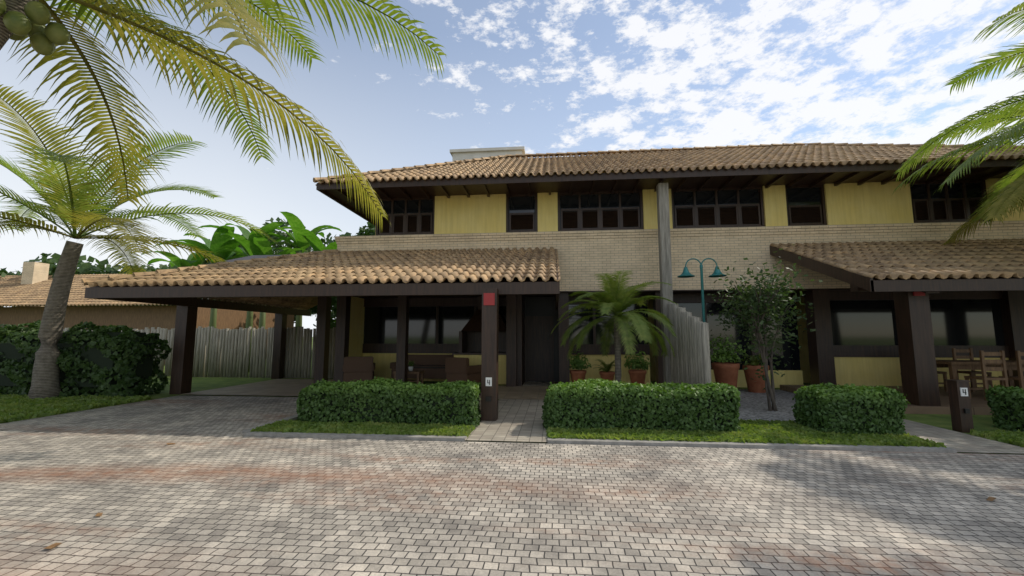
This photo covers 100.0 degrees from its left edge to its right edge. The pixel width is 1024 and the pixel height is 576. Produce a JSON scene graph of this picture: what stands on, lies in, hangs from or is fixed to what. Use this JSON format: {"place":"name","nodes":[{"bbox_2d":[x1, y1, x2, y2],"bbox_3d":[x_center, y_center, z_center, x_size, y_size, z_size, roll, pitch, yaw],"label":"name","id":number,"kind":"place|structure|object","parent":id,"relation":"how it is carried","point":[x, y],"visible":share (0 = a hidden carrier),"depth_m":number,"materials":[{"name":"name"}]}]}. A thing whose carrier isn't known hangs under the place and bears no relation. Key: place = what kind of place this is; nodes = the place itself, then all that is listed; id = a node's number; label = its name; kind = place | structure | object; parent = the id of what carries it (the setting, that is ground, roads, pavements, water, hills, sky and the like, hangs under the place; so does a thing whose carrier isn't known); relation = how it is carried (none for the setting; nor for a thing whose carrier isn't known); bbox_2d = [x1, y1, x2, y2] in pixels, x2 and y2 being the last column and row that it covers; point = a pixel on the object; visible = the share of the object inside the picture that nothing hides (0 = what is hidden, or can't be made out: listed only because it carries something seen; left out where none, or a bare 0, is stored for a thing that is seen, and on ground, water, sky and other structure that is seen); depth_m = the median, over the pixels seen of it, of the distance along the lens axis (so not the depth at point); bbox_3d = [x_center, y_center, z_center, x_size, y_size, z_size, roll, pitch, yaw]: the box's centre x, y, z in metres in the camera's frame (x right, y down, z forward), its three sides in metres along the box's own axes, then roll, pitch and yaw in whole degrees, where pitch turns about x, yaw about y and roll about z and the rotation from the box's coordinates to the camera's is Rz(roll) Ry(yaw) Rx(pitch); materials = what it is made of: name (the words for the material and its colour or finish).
{"place":"outdoors","nodes":[
{"label":"outdoors","id":0,"kind":"place"},
{"bbox_2d":[0,0,446,228],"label":"coconut palm","id":1,"kind":"object","parent":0,"point":[108,10],"depth_m":7.23,"materials":[{"name":"green plant"}]},
{"bbox_2d":[0,0,69,55],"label":"coconuts","id":2,"kind":"object","parent":1,"relation":"attached to","point":[39,32],"visible":0.96,"depth_m":5.34,"materials":[{"name":"green food"}]},
{"bbox_2d":[255,379,332,382],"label":"carport floor","id":3,"kind":"structure","parent":0,"point":[292,381],"depth_m":13.93,"materials":[{"name":"beige tile"}]},
{"bbox_2d":[465,381,550,441],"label":"entry path","id":4,"kind":"structure","parent":0,"point":[519,420],"depth_m":7.31,"materials":[{"name":"stone"}]},
{"bbox_2d":[0,337,1023,454],"bbox_3d":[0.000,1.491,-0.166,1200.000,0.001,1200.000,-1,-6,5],"label":"ground","id":5,"kind":"structure","parent":0,"point":[983,423],"depth_m":10.89,"materials":[{"name":"green plant"}]},
{"bbox_2d":[0,268,21,306],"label":"tree","id":6,"kind":"object","parent":5,"relation":"on","point":[3,272],"visible":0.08,"depth_m":31.33,"materials":[{"name":"green plant"}]},
{"bbox_2d":[0,393,150,422],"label":"lawn","id":7,"kind":"structure","parent":5,"relation":"on","point":[15,407],"depth_m":9.10,"materials":[{"name":"green plant"}]},
{"bbox_2d":[0,319,171,396],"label":"hedge shrub","id":8,"kind":"object","parent":5,"relation":"on","point":[111,360],"visible":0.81,"depth_m":10.54,"materials":[{"name":"green plant"}]},
{"bbox_2d":[16,253,177,306],"bbox_3d":[-30.884,1.447,33.118,12.694,7.473,12.156,5,-8,-36],"label":"tree","id":9,"kind":"object","parent":5,"relation":"on","point":[88,268],"visible":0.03,"depth_m":29.95,"materials":[{"name":"green plant"}]},
{"bbox_2d":[31,327,174,375],"bbox_3d":[-18.292,2.467,16.863,12.431,1.839,0.209,-1,-6,5],"label":"log fence","id":10,"kind":"object","parent":5,"relation":"on","point":[169,336],"visible":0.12,"depth_m":16.38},
{"bbox_2d":[0,84,279,398],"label":"young palm","id":11,"kind":"object","parent":5,"relation":"on","point":[83,210],"depth_m":10.22,"materials":[{"name":"green plant"}]},
{"bbox_2d":[0,306,293,364],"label":"neighbour house walls","id":12,"kind":"structure","parent":5,"relation":"on","point":[139,317],"depth_m":23.33,"materials":[{"name":"brown paint"}]},
{"bbox_2d":[0,274,164,306],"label":"neighbour roof","id":13,"kind":"structure","parent":12,"relation":"on","point":[14,291],"depth_m":24.42,"materials":[{"name":"brown tile"}]},
{"bbox_2d":[18,262,49,306],"bbox_3d":[-30.159,-0.045,27.087,0.800,3.100,0.800,-1,-6,5],"label":"neighbour chimney","id":14,"kind":"object","parent":13,"relation":"on","point":[34,272],"visible":0.36,"depth_m":26.85,"materials":[{"name":"beige paint"}]},
{"bbox_2d":[0,395,302,435],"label":"driveway","id":15,"kind":"structure","parent":5,"relation":"on","point":[210,415],"depth_m":7.93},
{"bbox_2d":[140,251,204,266],"bbox_3d":[-14.600,0.858,19.102,3.099,5.533,3.641,5,-8,-39],"label":"banana","id":16,"kind":"object","parent":5,"relation":"on","point":[177,261],"visible":0.38,"depth_m":18.78,"materials":[{"name":"green plant"}]},
{"bbox_2d":[153,225,245,371],"bbox_3d":[-12.909,0.524,18.237,3.790,6.005,3.620,3,-7,-26],"label":"banana","id":17,"kind":"object","parent":5,"relation":"on","point":[218,241],"visible":0.5,"depth_m":18.22,"materials":[{"name":"green plant"}]},
{"bbox_2d":[196,222,295,372],"bbox_3d":[-10.971,0.363,18.337,3.570,6.347,3.846,-1,-6,5],"label":"banana","id":18,"kind":"object","parent":5,"relation":"on","point":[269,227],"visible":0.41,"depth_m":17.86,"materials":[{"name":"green plant"}]},
{"bbox_2d":[212,237,306,327],"bbox_3d":[-10.331,0.831,17.244,3.294,5.175,3.288,-4,-7,29],"label":"banana","id":19,"kind":"object","parent":5,"relation":"on","point":[260,246],"visible":0.3,"depth_m":16.86,"materials":[{"name":"green plant"}]},
{"bbox_2d":[192,326,335,377],"bbox_3d":[-8.780,2.324,15.652,6.604,1.856,0.187,-1,-6,5],"label":"log fence","id":20,"kind":"object","parent":5,"relation":"on","point":[223,353],"visible":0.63,"depth_m":15.67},
{"bbox_2d":[195,217,336,322],"bbox_3d":[-20.583,0.044,36.248,12.604,10.955,13.453,-5,-8,38],"label":"tree","id":21,"kind":"object","parent":5,"relation":"on","point":[314,308],"visible":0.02,"depth_m":34.78,"materials":[{"name":"green plant"}]},
{"bbox_2d":[260,212,340,352],"bbox_3d":[-9.345,0.304,18.589,3.054,6.520,3.438,-1,-6,5],"label":"banana","id":22,"kind":"object","parent":5,"relation":"on","point":[299,239],"visible":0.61,"depth_m":18.28,"materials":[{"name":"green plant"}]},
{"bbox_2d":[280,226,336,250],"bbox_3d":[-7.425,0.556,17.478,3.458,5.774,3.711,-1,-6,5],"label":"banana","id":23,"kind":"object","parent":5,"relation":"on","point":[314,241],"visible":0.2,"depth_m":16.96,"materials":[{"name":"green plant"}]},
{"bbox_2d":[84,282,559,420],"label":"carport posts","id":24,"kind":"object","parent":5,"relation":"on","point":[183,352],"visible":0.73,"depth_m":8.56,"materials":[{"name":"brown wood"}]},
{"bbox_2d":[108,251,332,309],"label":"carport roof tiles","id":25,"kind":"object","parent":24,"relation":"attached to","point":[304,303],"visible":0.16,"depth_m":14.27,"materials":[{"name":"brown tile"}]},
{"bbox_2d":[84,247,560,286],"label":"carport roof tiles","id":26,"kind":"object","parent":24,"relation":"on","point":[407,266],"visible":1,"depth_m":9.51,"materials":[{"name":"brown tile"}]},
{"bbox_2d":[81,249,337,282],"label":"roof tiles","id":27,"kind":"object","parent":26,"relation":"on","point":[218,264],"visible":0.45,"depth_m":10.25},
{"bbox_2d":[484,293,494,400],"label":"signs","id":28,"kind":"object","parent":24,"relation":"attached to","point":[489,298],"visible":1,"depth_m":7.73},
{"bbox_2d":[310,297,336,328],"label":"tree","id":29,"kind":"object","parent":5,"relation":"on","point":[333,321],"visible":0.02,"depth_m":41.62,"materials":[{"name":"green plant"}]},
{"bbox_2d":[304,225,374,252],"bbox_3d":[-11.037,-1.073,37.387,15.174,13.429,12.346,-1,-6,5],"label":"tree","id":30,"kind":"object","parent":5,"relation":"on","point":[359,233],"depth_m":34.07,"materials":[{"name":"green plant"}]},
{"bbox_2d":[342,356,375,381],"bbox_3d":[-4.720,2.535,13.292,0.900,0.850,0.850,2,-7,-14],"label":"wicker armchair","id":31,"kind":"object","parent":5,"relation":"on","point":[362,368],"visible":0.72,"depth_m":12.91,"materials":[{"name":"brown wicker"}]},
{"bbox_2d":[251,418,475,437],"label":"lawn","id":32,"kind":"structure","parent":5,"relation":"on","point":[372,427],"depth_m":6.66,"materials":[{"name":"green plant"}]},
{"bbox_2d":[185,383,547,399],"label":"carport floor","id":33,"kind":"structure","parent":5,"relation":"on","point":[294,389],"depth_m":11.65,"materials":[{"name":"beige tile"}]},
{"bbox_2d":[393,370,424,383],"bbox_3d":[-3.103,2.712,12.937,0.800,0.420,0.500,-1,-6,5],"label":"coffee table","id":34,"kind":"object","parent":33,"relation":"on","point":[418,373],"visible":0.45,"depth_m":12.77,"materials":[{"name":"brown wood"}]},
{"bbox_2d":[408,361,415,370],"bbox_3d":[-3.050,2.347,12.963,0.254,0.312,0.304,-4,-8,33],"label":"white vase","id":35,"kind":"object","parent":34,"relation":"on","point":[411,364],"visible":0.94,"depth_m":12.93,"materials":[{"name":"white ceramic"}]},
{"bbox_2d":[445,357,480,382],"bbox_3d":[-1.385,2.466,12.675,0.900,0.850,0.850,-5,-8,35],"label":"wicker armchair","id":36,"kind":"object","parent":33,"relation":"on","point":[458,369],"visible":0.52,"depth_m":12.35,"materials":[{"name":"brown wicker"}]},
{"bbox_2d":[362,222,374,235],"bbox_3d":[-7.705,-0.005,27.879,9.720,9.197,7.556,-1,-6,5],"label":"tree","id":37,"kind":"object","parent":5,"relation":"on","point":[369,232],"visible":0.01,"depth_m":27.87,"materials":[{"name":"green plant"}]},
{"bbox_2d":[296,376,480,426],"bbox_3d":[-2.124,1.967,7.512,3.233,0.803,1.028,-1,-6,5],"label":"hedge","id":38,"kind":"object","parent":5,"relation":"on","point":[380,400],"visible":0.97,"depth_m":7.16,"materials":[{"name":"green plant"}]},
{"bbox_2d":[390,354,453,378],"bbox_3d":[-2.847,2.560,14.051,2.100,0.730,0.720,-1,-6,5],"label":"bench","id":39,"kind":"object","parent":5,"relation":"on","point":[433,366],"visible":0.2,"depth_m":13.80,"materials":[{"name":"brown wood"}]},
{"bbox_2d":[452,296,505,383],"bbox_3d":[-0.896,1.429,13.837,1.850,3.170,1.020,-1,-6,5],"label":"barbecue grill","id":40,"kind":"object","parent":5,"relation":"on","point":[470,340],"visible":0.38,"depth_m":13.62,"materials":[{"name":"brown"}]},
{"bbox_2d":[0,430,1023,575],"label":"paved street","id":41,"kind":"structure","parent":5,"relation":"on","point":[201,505],"depth_m":3.73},
{"bbox_2d":[43,443,995,548],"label":"fallen leaves","id":42,"kind":"object","parent":41,"relation":"on","point":[989,498],"visible":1,"depth_m":3.58,"materials":[{"name":"brown plant"}]},
{"bbox_2d":[90,246,1023,405],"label":"porch roof beams","id":43,"kind":"structure","parent":5,"relation":"on","point":[919,376],"depth_m":8.57,"materials":[{"name":"brown wood"}]},
{"bbox_2d":[770,238,1023,279],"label":"porch roof tiles","id":44,"kind":"object","parent":43,"relation":"on","point":[967,259],"visible":0.99,"depth_m":9.74,"materials":[{"name":"brown tile"}]},
{"bbox_2d":[913,292,924,295],"bbox_3d":[8.159,0.047,8.620,0.200,0.220,0.030,-1,-6,5],"label":"red sign","id":45,"kind":"object","parent":43,"relation":"attached to","point":[918,293],"visible":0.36,"depth_m":8.60,"materials":[{"name":"red"}]},
{"bbox_2d":[242,414,956,452],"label":"kerb","id":46,"kind":"structure","parent":5,"relation":"on","point":[247,432],"depth_m":5.93,"materials":[{"name":"stone"}]},
{"bbox_2d":[541,378,743,431],"bbox_3d":[2.044,1.913,7.052,3.130,0.814,1.048,-1,-6,5],"label":"hedge","id":47,"kind":"object","parent":5,"relation":"on","point":[589,403],"visible":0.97,"depth_m":6.66,"materials":[{"name":"green plant"}]},
{"bbox_2d":[333,288,1023,387],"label":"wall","id":48,"kind":"structure","parent":5,"relation":"on","point":[852,339],"depth_m":12.73,"materials":[{"name":"yellow paint"}]},
{"bbox_2d":[334,220,1023,290],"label":"brick wall","id":49,"kind":"structure","parent":48,"relation":"on","point":[584,257],"depth_m":12.35,"materials":[{"name":"beige brick"}]},
{"bbox_2d":[375,178,1023,233],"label":"wall","id":50,"kind":"structure","parent":49,"relation":"on","point":[864,203],"depth_m":12.30,"materials":[{"name":"yellow paint"}]},
{"bbox_2d":[316,158,1023,225],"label":"roof eaves","id":51,"kind":"object","parent":50,"relation":"on","point":[811,176],"visible":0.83,"depth_m":11.92,"materials":[{"name":"brown wood"}]},
{"bbox_2d":[316,156,505,184],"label":"roof","id":52,"kind":"structure","parent":51,"relation":"on","point":[436,165],"depth_m":15.00,"materials":[{"name":"tile"}]},
{"bbox_2d":[506,157,721,175],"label":"roof","id":53,"kind":"structure","parent":51,"relation":"on","point":[571,172],"depth_m":17.50,"materials":[{"name":"tile"}]},
{"bbox_2d":[450,146,525,176],"bbox_3d":[-0.941,-4.561,18.493,3.100,2.170,2.000,-1,-6,5],"label":"roof tank box","id":54,"kind":"object","parent":53,"relation":"on","point":[461,154],"visible":0.29,"depth_m":17.69,"materials":[{"name":"white paint"}]},
{"bbox_2d":[314,145,1023,183],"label":"roof front","id":55,"kind":"structure","parent":51,"relation":"on","point":[755,157],"depth_m":12.87,"materials":[{"name":"tile"}]},
{"bbox_2d":[313,142,1023,181],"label":"roof caps","id":56,"kind":"object","parent":55,"relation":"on","point":[556,154],"visible":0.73,"depth_m":16.19,"materials":[{"name":"tile"}]},
{"bbox_2d":[375,180,989,234],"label":"windows","id":57,"kind":"structure","parent":50,"relation":"attached to","point":[959,201],"depth_m":12.60,"materials":[{"name":"brown wood"}]},
{"bbox_2d":[546,426,946,447],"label":"lawn","id":58,"kind":"structure","parent":5,"relation":"on","point":[812,437],"depth_m":6.11,"materials":[{"name":"green plant"}]},
{"bbox_2d":[738,389,795,420],"bbox_3d":[4.082,2.594,9.828,6.300,0.001,5.000,-1,-6,5],"label":"gravel bed","id":59,"kind":"object","parent":5,"relation":"on","point":[753,406],"visible":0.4,"depth_m":9.12,"materials":[{"name":"grey gravel"}]},
{"bbox_2d":[550,270,678,381],"bbox_3d":[2.412,1.176,10.278,3.020,2.954,3.113,-1,-6,5],"label":"pygmy palm","id":60,"kind":"object","parent":59,"relation":"on","point":[613,300],"depth_m":9.99,"materials":[{"name":"green plant"}]},
{"bbox_2d":[656,183,672,383],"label":"column","id":61,"kind":"structure","parent":59,"relation":"on","point":[664,245],"depth_m":11.61,"materials":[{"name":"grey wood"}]},
{"bbox_2d":[668,303,711,383],"bbox_3d":[4.149,1.451,10.109,0.201,2.361,2.486,0,-6,4],"label":"wooden fence","id":62,"kind":"object","parent":59,"relation":"on","point":[690,362],"visible":0.73,"depth_m":9.91,"materials":[{"name":"grey wood"}]},
{"bbox_2d":[677,258,726,321],"bbox_3d":[4.767,0.960,10.652,1.190,3.456,0.423,-1,-6,5],"label":"twin lamp post","id":63,"kind":"object","parent":59,"relation":"on","point":[686,273],"visible":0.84,"depth_m":10.75,"materials":[{"name":"teal metal"}]},
{"bbox_2d":[710,334,746,393],"bbox_3d":[5.712,2.003,11.449,1.001,1.559,1.071,-1,-6,5],"label":"potted plant","id":64,"kind":"object","parent":59,"relation":"on","point":[725,371],"visible":0.92,"depth_m":11.26,"materials":[{"name":"ceramic"}]},
{"bbox_2d":[738,351,768,392],"bbox_3d":[6.604,2.257,11.565,0.882,1.081,1.034,-1,-6,5],"label":"potted plant","id":65,"kind":"object","parent":59,"relation":"on","point":[758,385],"visible":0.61,"depth_m":11.36,"materials":[{"name":"ceramic"}]},
{"bbox_2d":[707,244,822,410],"bbox_3d":[5.170,0.848,8.899,2.065,3.305,2.767,-3,-7,27],"label":"tree","id":66,"kind":"object","parent":59,"relation":"on","point":[753,308],"visible":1,"depth_m":8.66,"materials":[{"name":"green plant"}]},
{"bbox_2d":[739,419,823,431],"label":"lawn","id":67,"kind":"structure","parent":5,"relation":"on","point":[772,425],"depth_m":6.82,"materials":[{"name":"green plant"}]},
{"bbox_2d":[791,382,910,434],"bbox_3d":[5.254,1.889,6.758,1.323,0.787,1.089,-1,-6,5],"label":"hedge","id":68,"kind":"object","parent":5,"relation":"on","point":[831,407],"visible":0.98,"depth_m":6.37,"materials":[{"name":"green plant"}]},
{"bbox_2d":[780,385,995,414],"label":"porch floor","id":69,"kind":"structure","parent":5,"relation":"on","point":[979,406],"depth_m":8.45,"materials":[{"name":"grey tile"}]},
{"bbox_2d":[937,371,947,391],"bbox_3d":[10.502,2.050,10.834,0.460,1.050,0.460,-1,-6,5],"label":"porch chair","id":70,"kind":"object","parent":69,"relation":"on","point":[944,382],"visible":0.17,"depth_m":10.58,"materials":[{"name":"brown wood"}]},
{"bbox_2d":[952,348,992,391],"bbox_3d":[11.498,2.039,10.738,0.460,1.050,0.460,-1,-6,5],"label":"porch chair","id":71,"kind":"object","parent":69,"relation":"on","point":[973,383],"visible":0.68,"depth_m":10.88,"materials":[{"name":"brown wood"}]},
{"bbox_2d":[936,360,1023,386],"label":"table","id":72,"kind":"object","parent":69,"relation":"on","point":[953,366],"visible":0.4,"depth_m":9.71,"materials":[{"name":"brown wood"}]},
{"bbox_2d":[964,351,1008,400],"bbox_3d":[10.254,1.879,9.310,0.460,1.050,0.460,-1,-6,5],"label":"porch chair","id":73,"kind":"object","parent":69,"relation":"on","point":[984,378],"visible":0.78,"depth_m":9.13,"materials":[{"name":"brown wood"}]},
{"bbox_2d":[999,351,1023,396],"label":"porch chair","id":74,"kind":"object","parent":69,"relation":"on","point":[1020,368],"visible":0.53,"depth_m":9.08,"materials":[{"name":"brown wood"}]},
{"bbox_2d":[892,2,1023,226],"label":"palm fronds","id":75,"kind":"object","parent":5,"relation":"on","point":[988,66],"visible":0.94,"depth_m":8.99,"materials":[{"name":"green plant"}]},
{"bbox_2d":[893,64,1023,245],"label":"palm","id":76,"kind":"object","parent":5,"relation":"on","point":[1008,199],"visible":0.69,"depth_m":9.84,"materials":[{"name":"green plant"}]},
{"bbox_2d":[944,379,973,432],"bbox_3d":[7.117,1.868,6.815,0.210,0.800,0.220,-1,-6,5],"label":"bollard","id":77,"kind":"object","parent":5,"relation":"on","point":[960,406],"visible":0.99,"depth_m":6.76,"materials":[{"name":"brown wood"}]},
{"bbox_2d":[903,419,1023,453],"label":"walkway","id":78,"kind":"structure","parent":5,"relation":"on","point":[960,442],"depth_m":6.14,"materials":[{"name":"grey concrete"}]},
{"bbox_2d":[968,66,1023,209],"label":"palm fronds","id":79,"kind":"object","parent":5,"relation":"on","point":[1000,132],"visible":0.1,"depth_m":11.77,"materials":[{"name":"green plant"}]},
{"bbox_2d":[970,429,1023,446],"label":"lawn","id":80,"kind":"structure","parent":5,"relation":"on","point":[1016,438],"depth_m":6.20,"materials":[{"name":"green plant"}]},
{"bbox_2d":[985,385,1023,431],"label":"hedge","id":81,"kind":"object","parent":5,"relation":"on","point":[1007,409],"visible":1,"depth_m":6.91,"materials":[{"name":"green plant"}]},
{"bbox_2d":[0,0,1023,336],"label":"sky","id":82,"kind":"structure","parent":0,"point":[540,76],"materials":[{"name":"blue"}]},
{"label":"entry floor","id":83,"kind":"structure","parent":0,"visible":0},
{"bbox_2d":[568,350,591,381],"bbox_3d":[1.938,2.366,12.612,0.758,1.096,0.748,2,-7,-15],"label":"pot","id":84,"kind":"object","parent":83,"relation":"on","point":[579,373],"visible":0.91,"depth_m":12.43,"materials":[{"name":"ceramic"}]},
{"bbox_2d":[593,359,623,380],"bbox_3d":[2.807,2.510,12.658,0.892,0.819,0.983,2,-7,-17],"label":"pot","id":85,"kind":"object","parent":83,"relation":"on","point":[606,373],"visible":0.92,"depth_m":12.46,"materials":[{"name":"ceramic"}]},
{"bbox_2d":[624,349,650,383],"bbox_3d":[3.629,2.317,12.419,0.818,1.150,0.805,-1,-6,5],"label":"potted plant","id":86,"kind":"object","parent":83,"relation":"on","point":[638,375],"visible":0.96,"depth_m":12.28,"materials":[{"name":"plant"}]}
]}

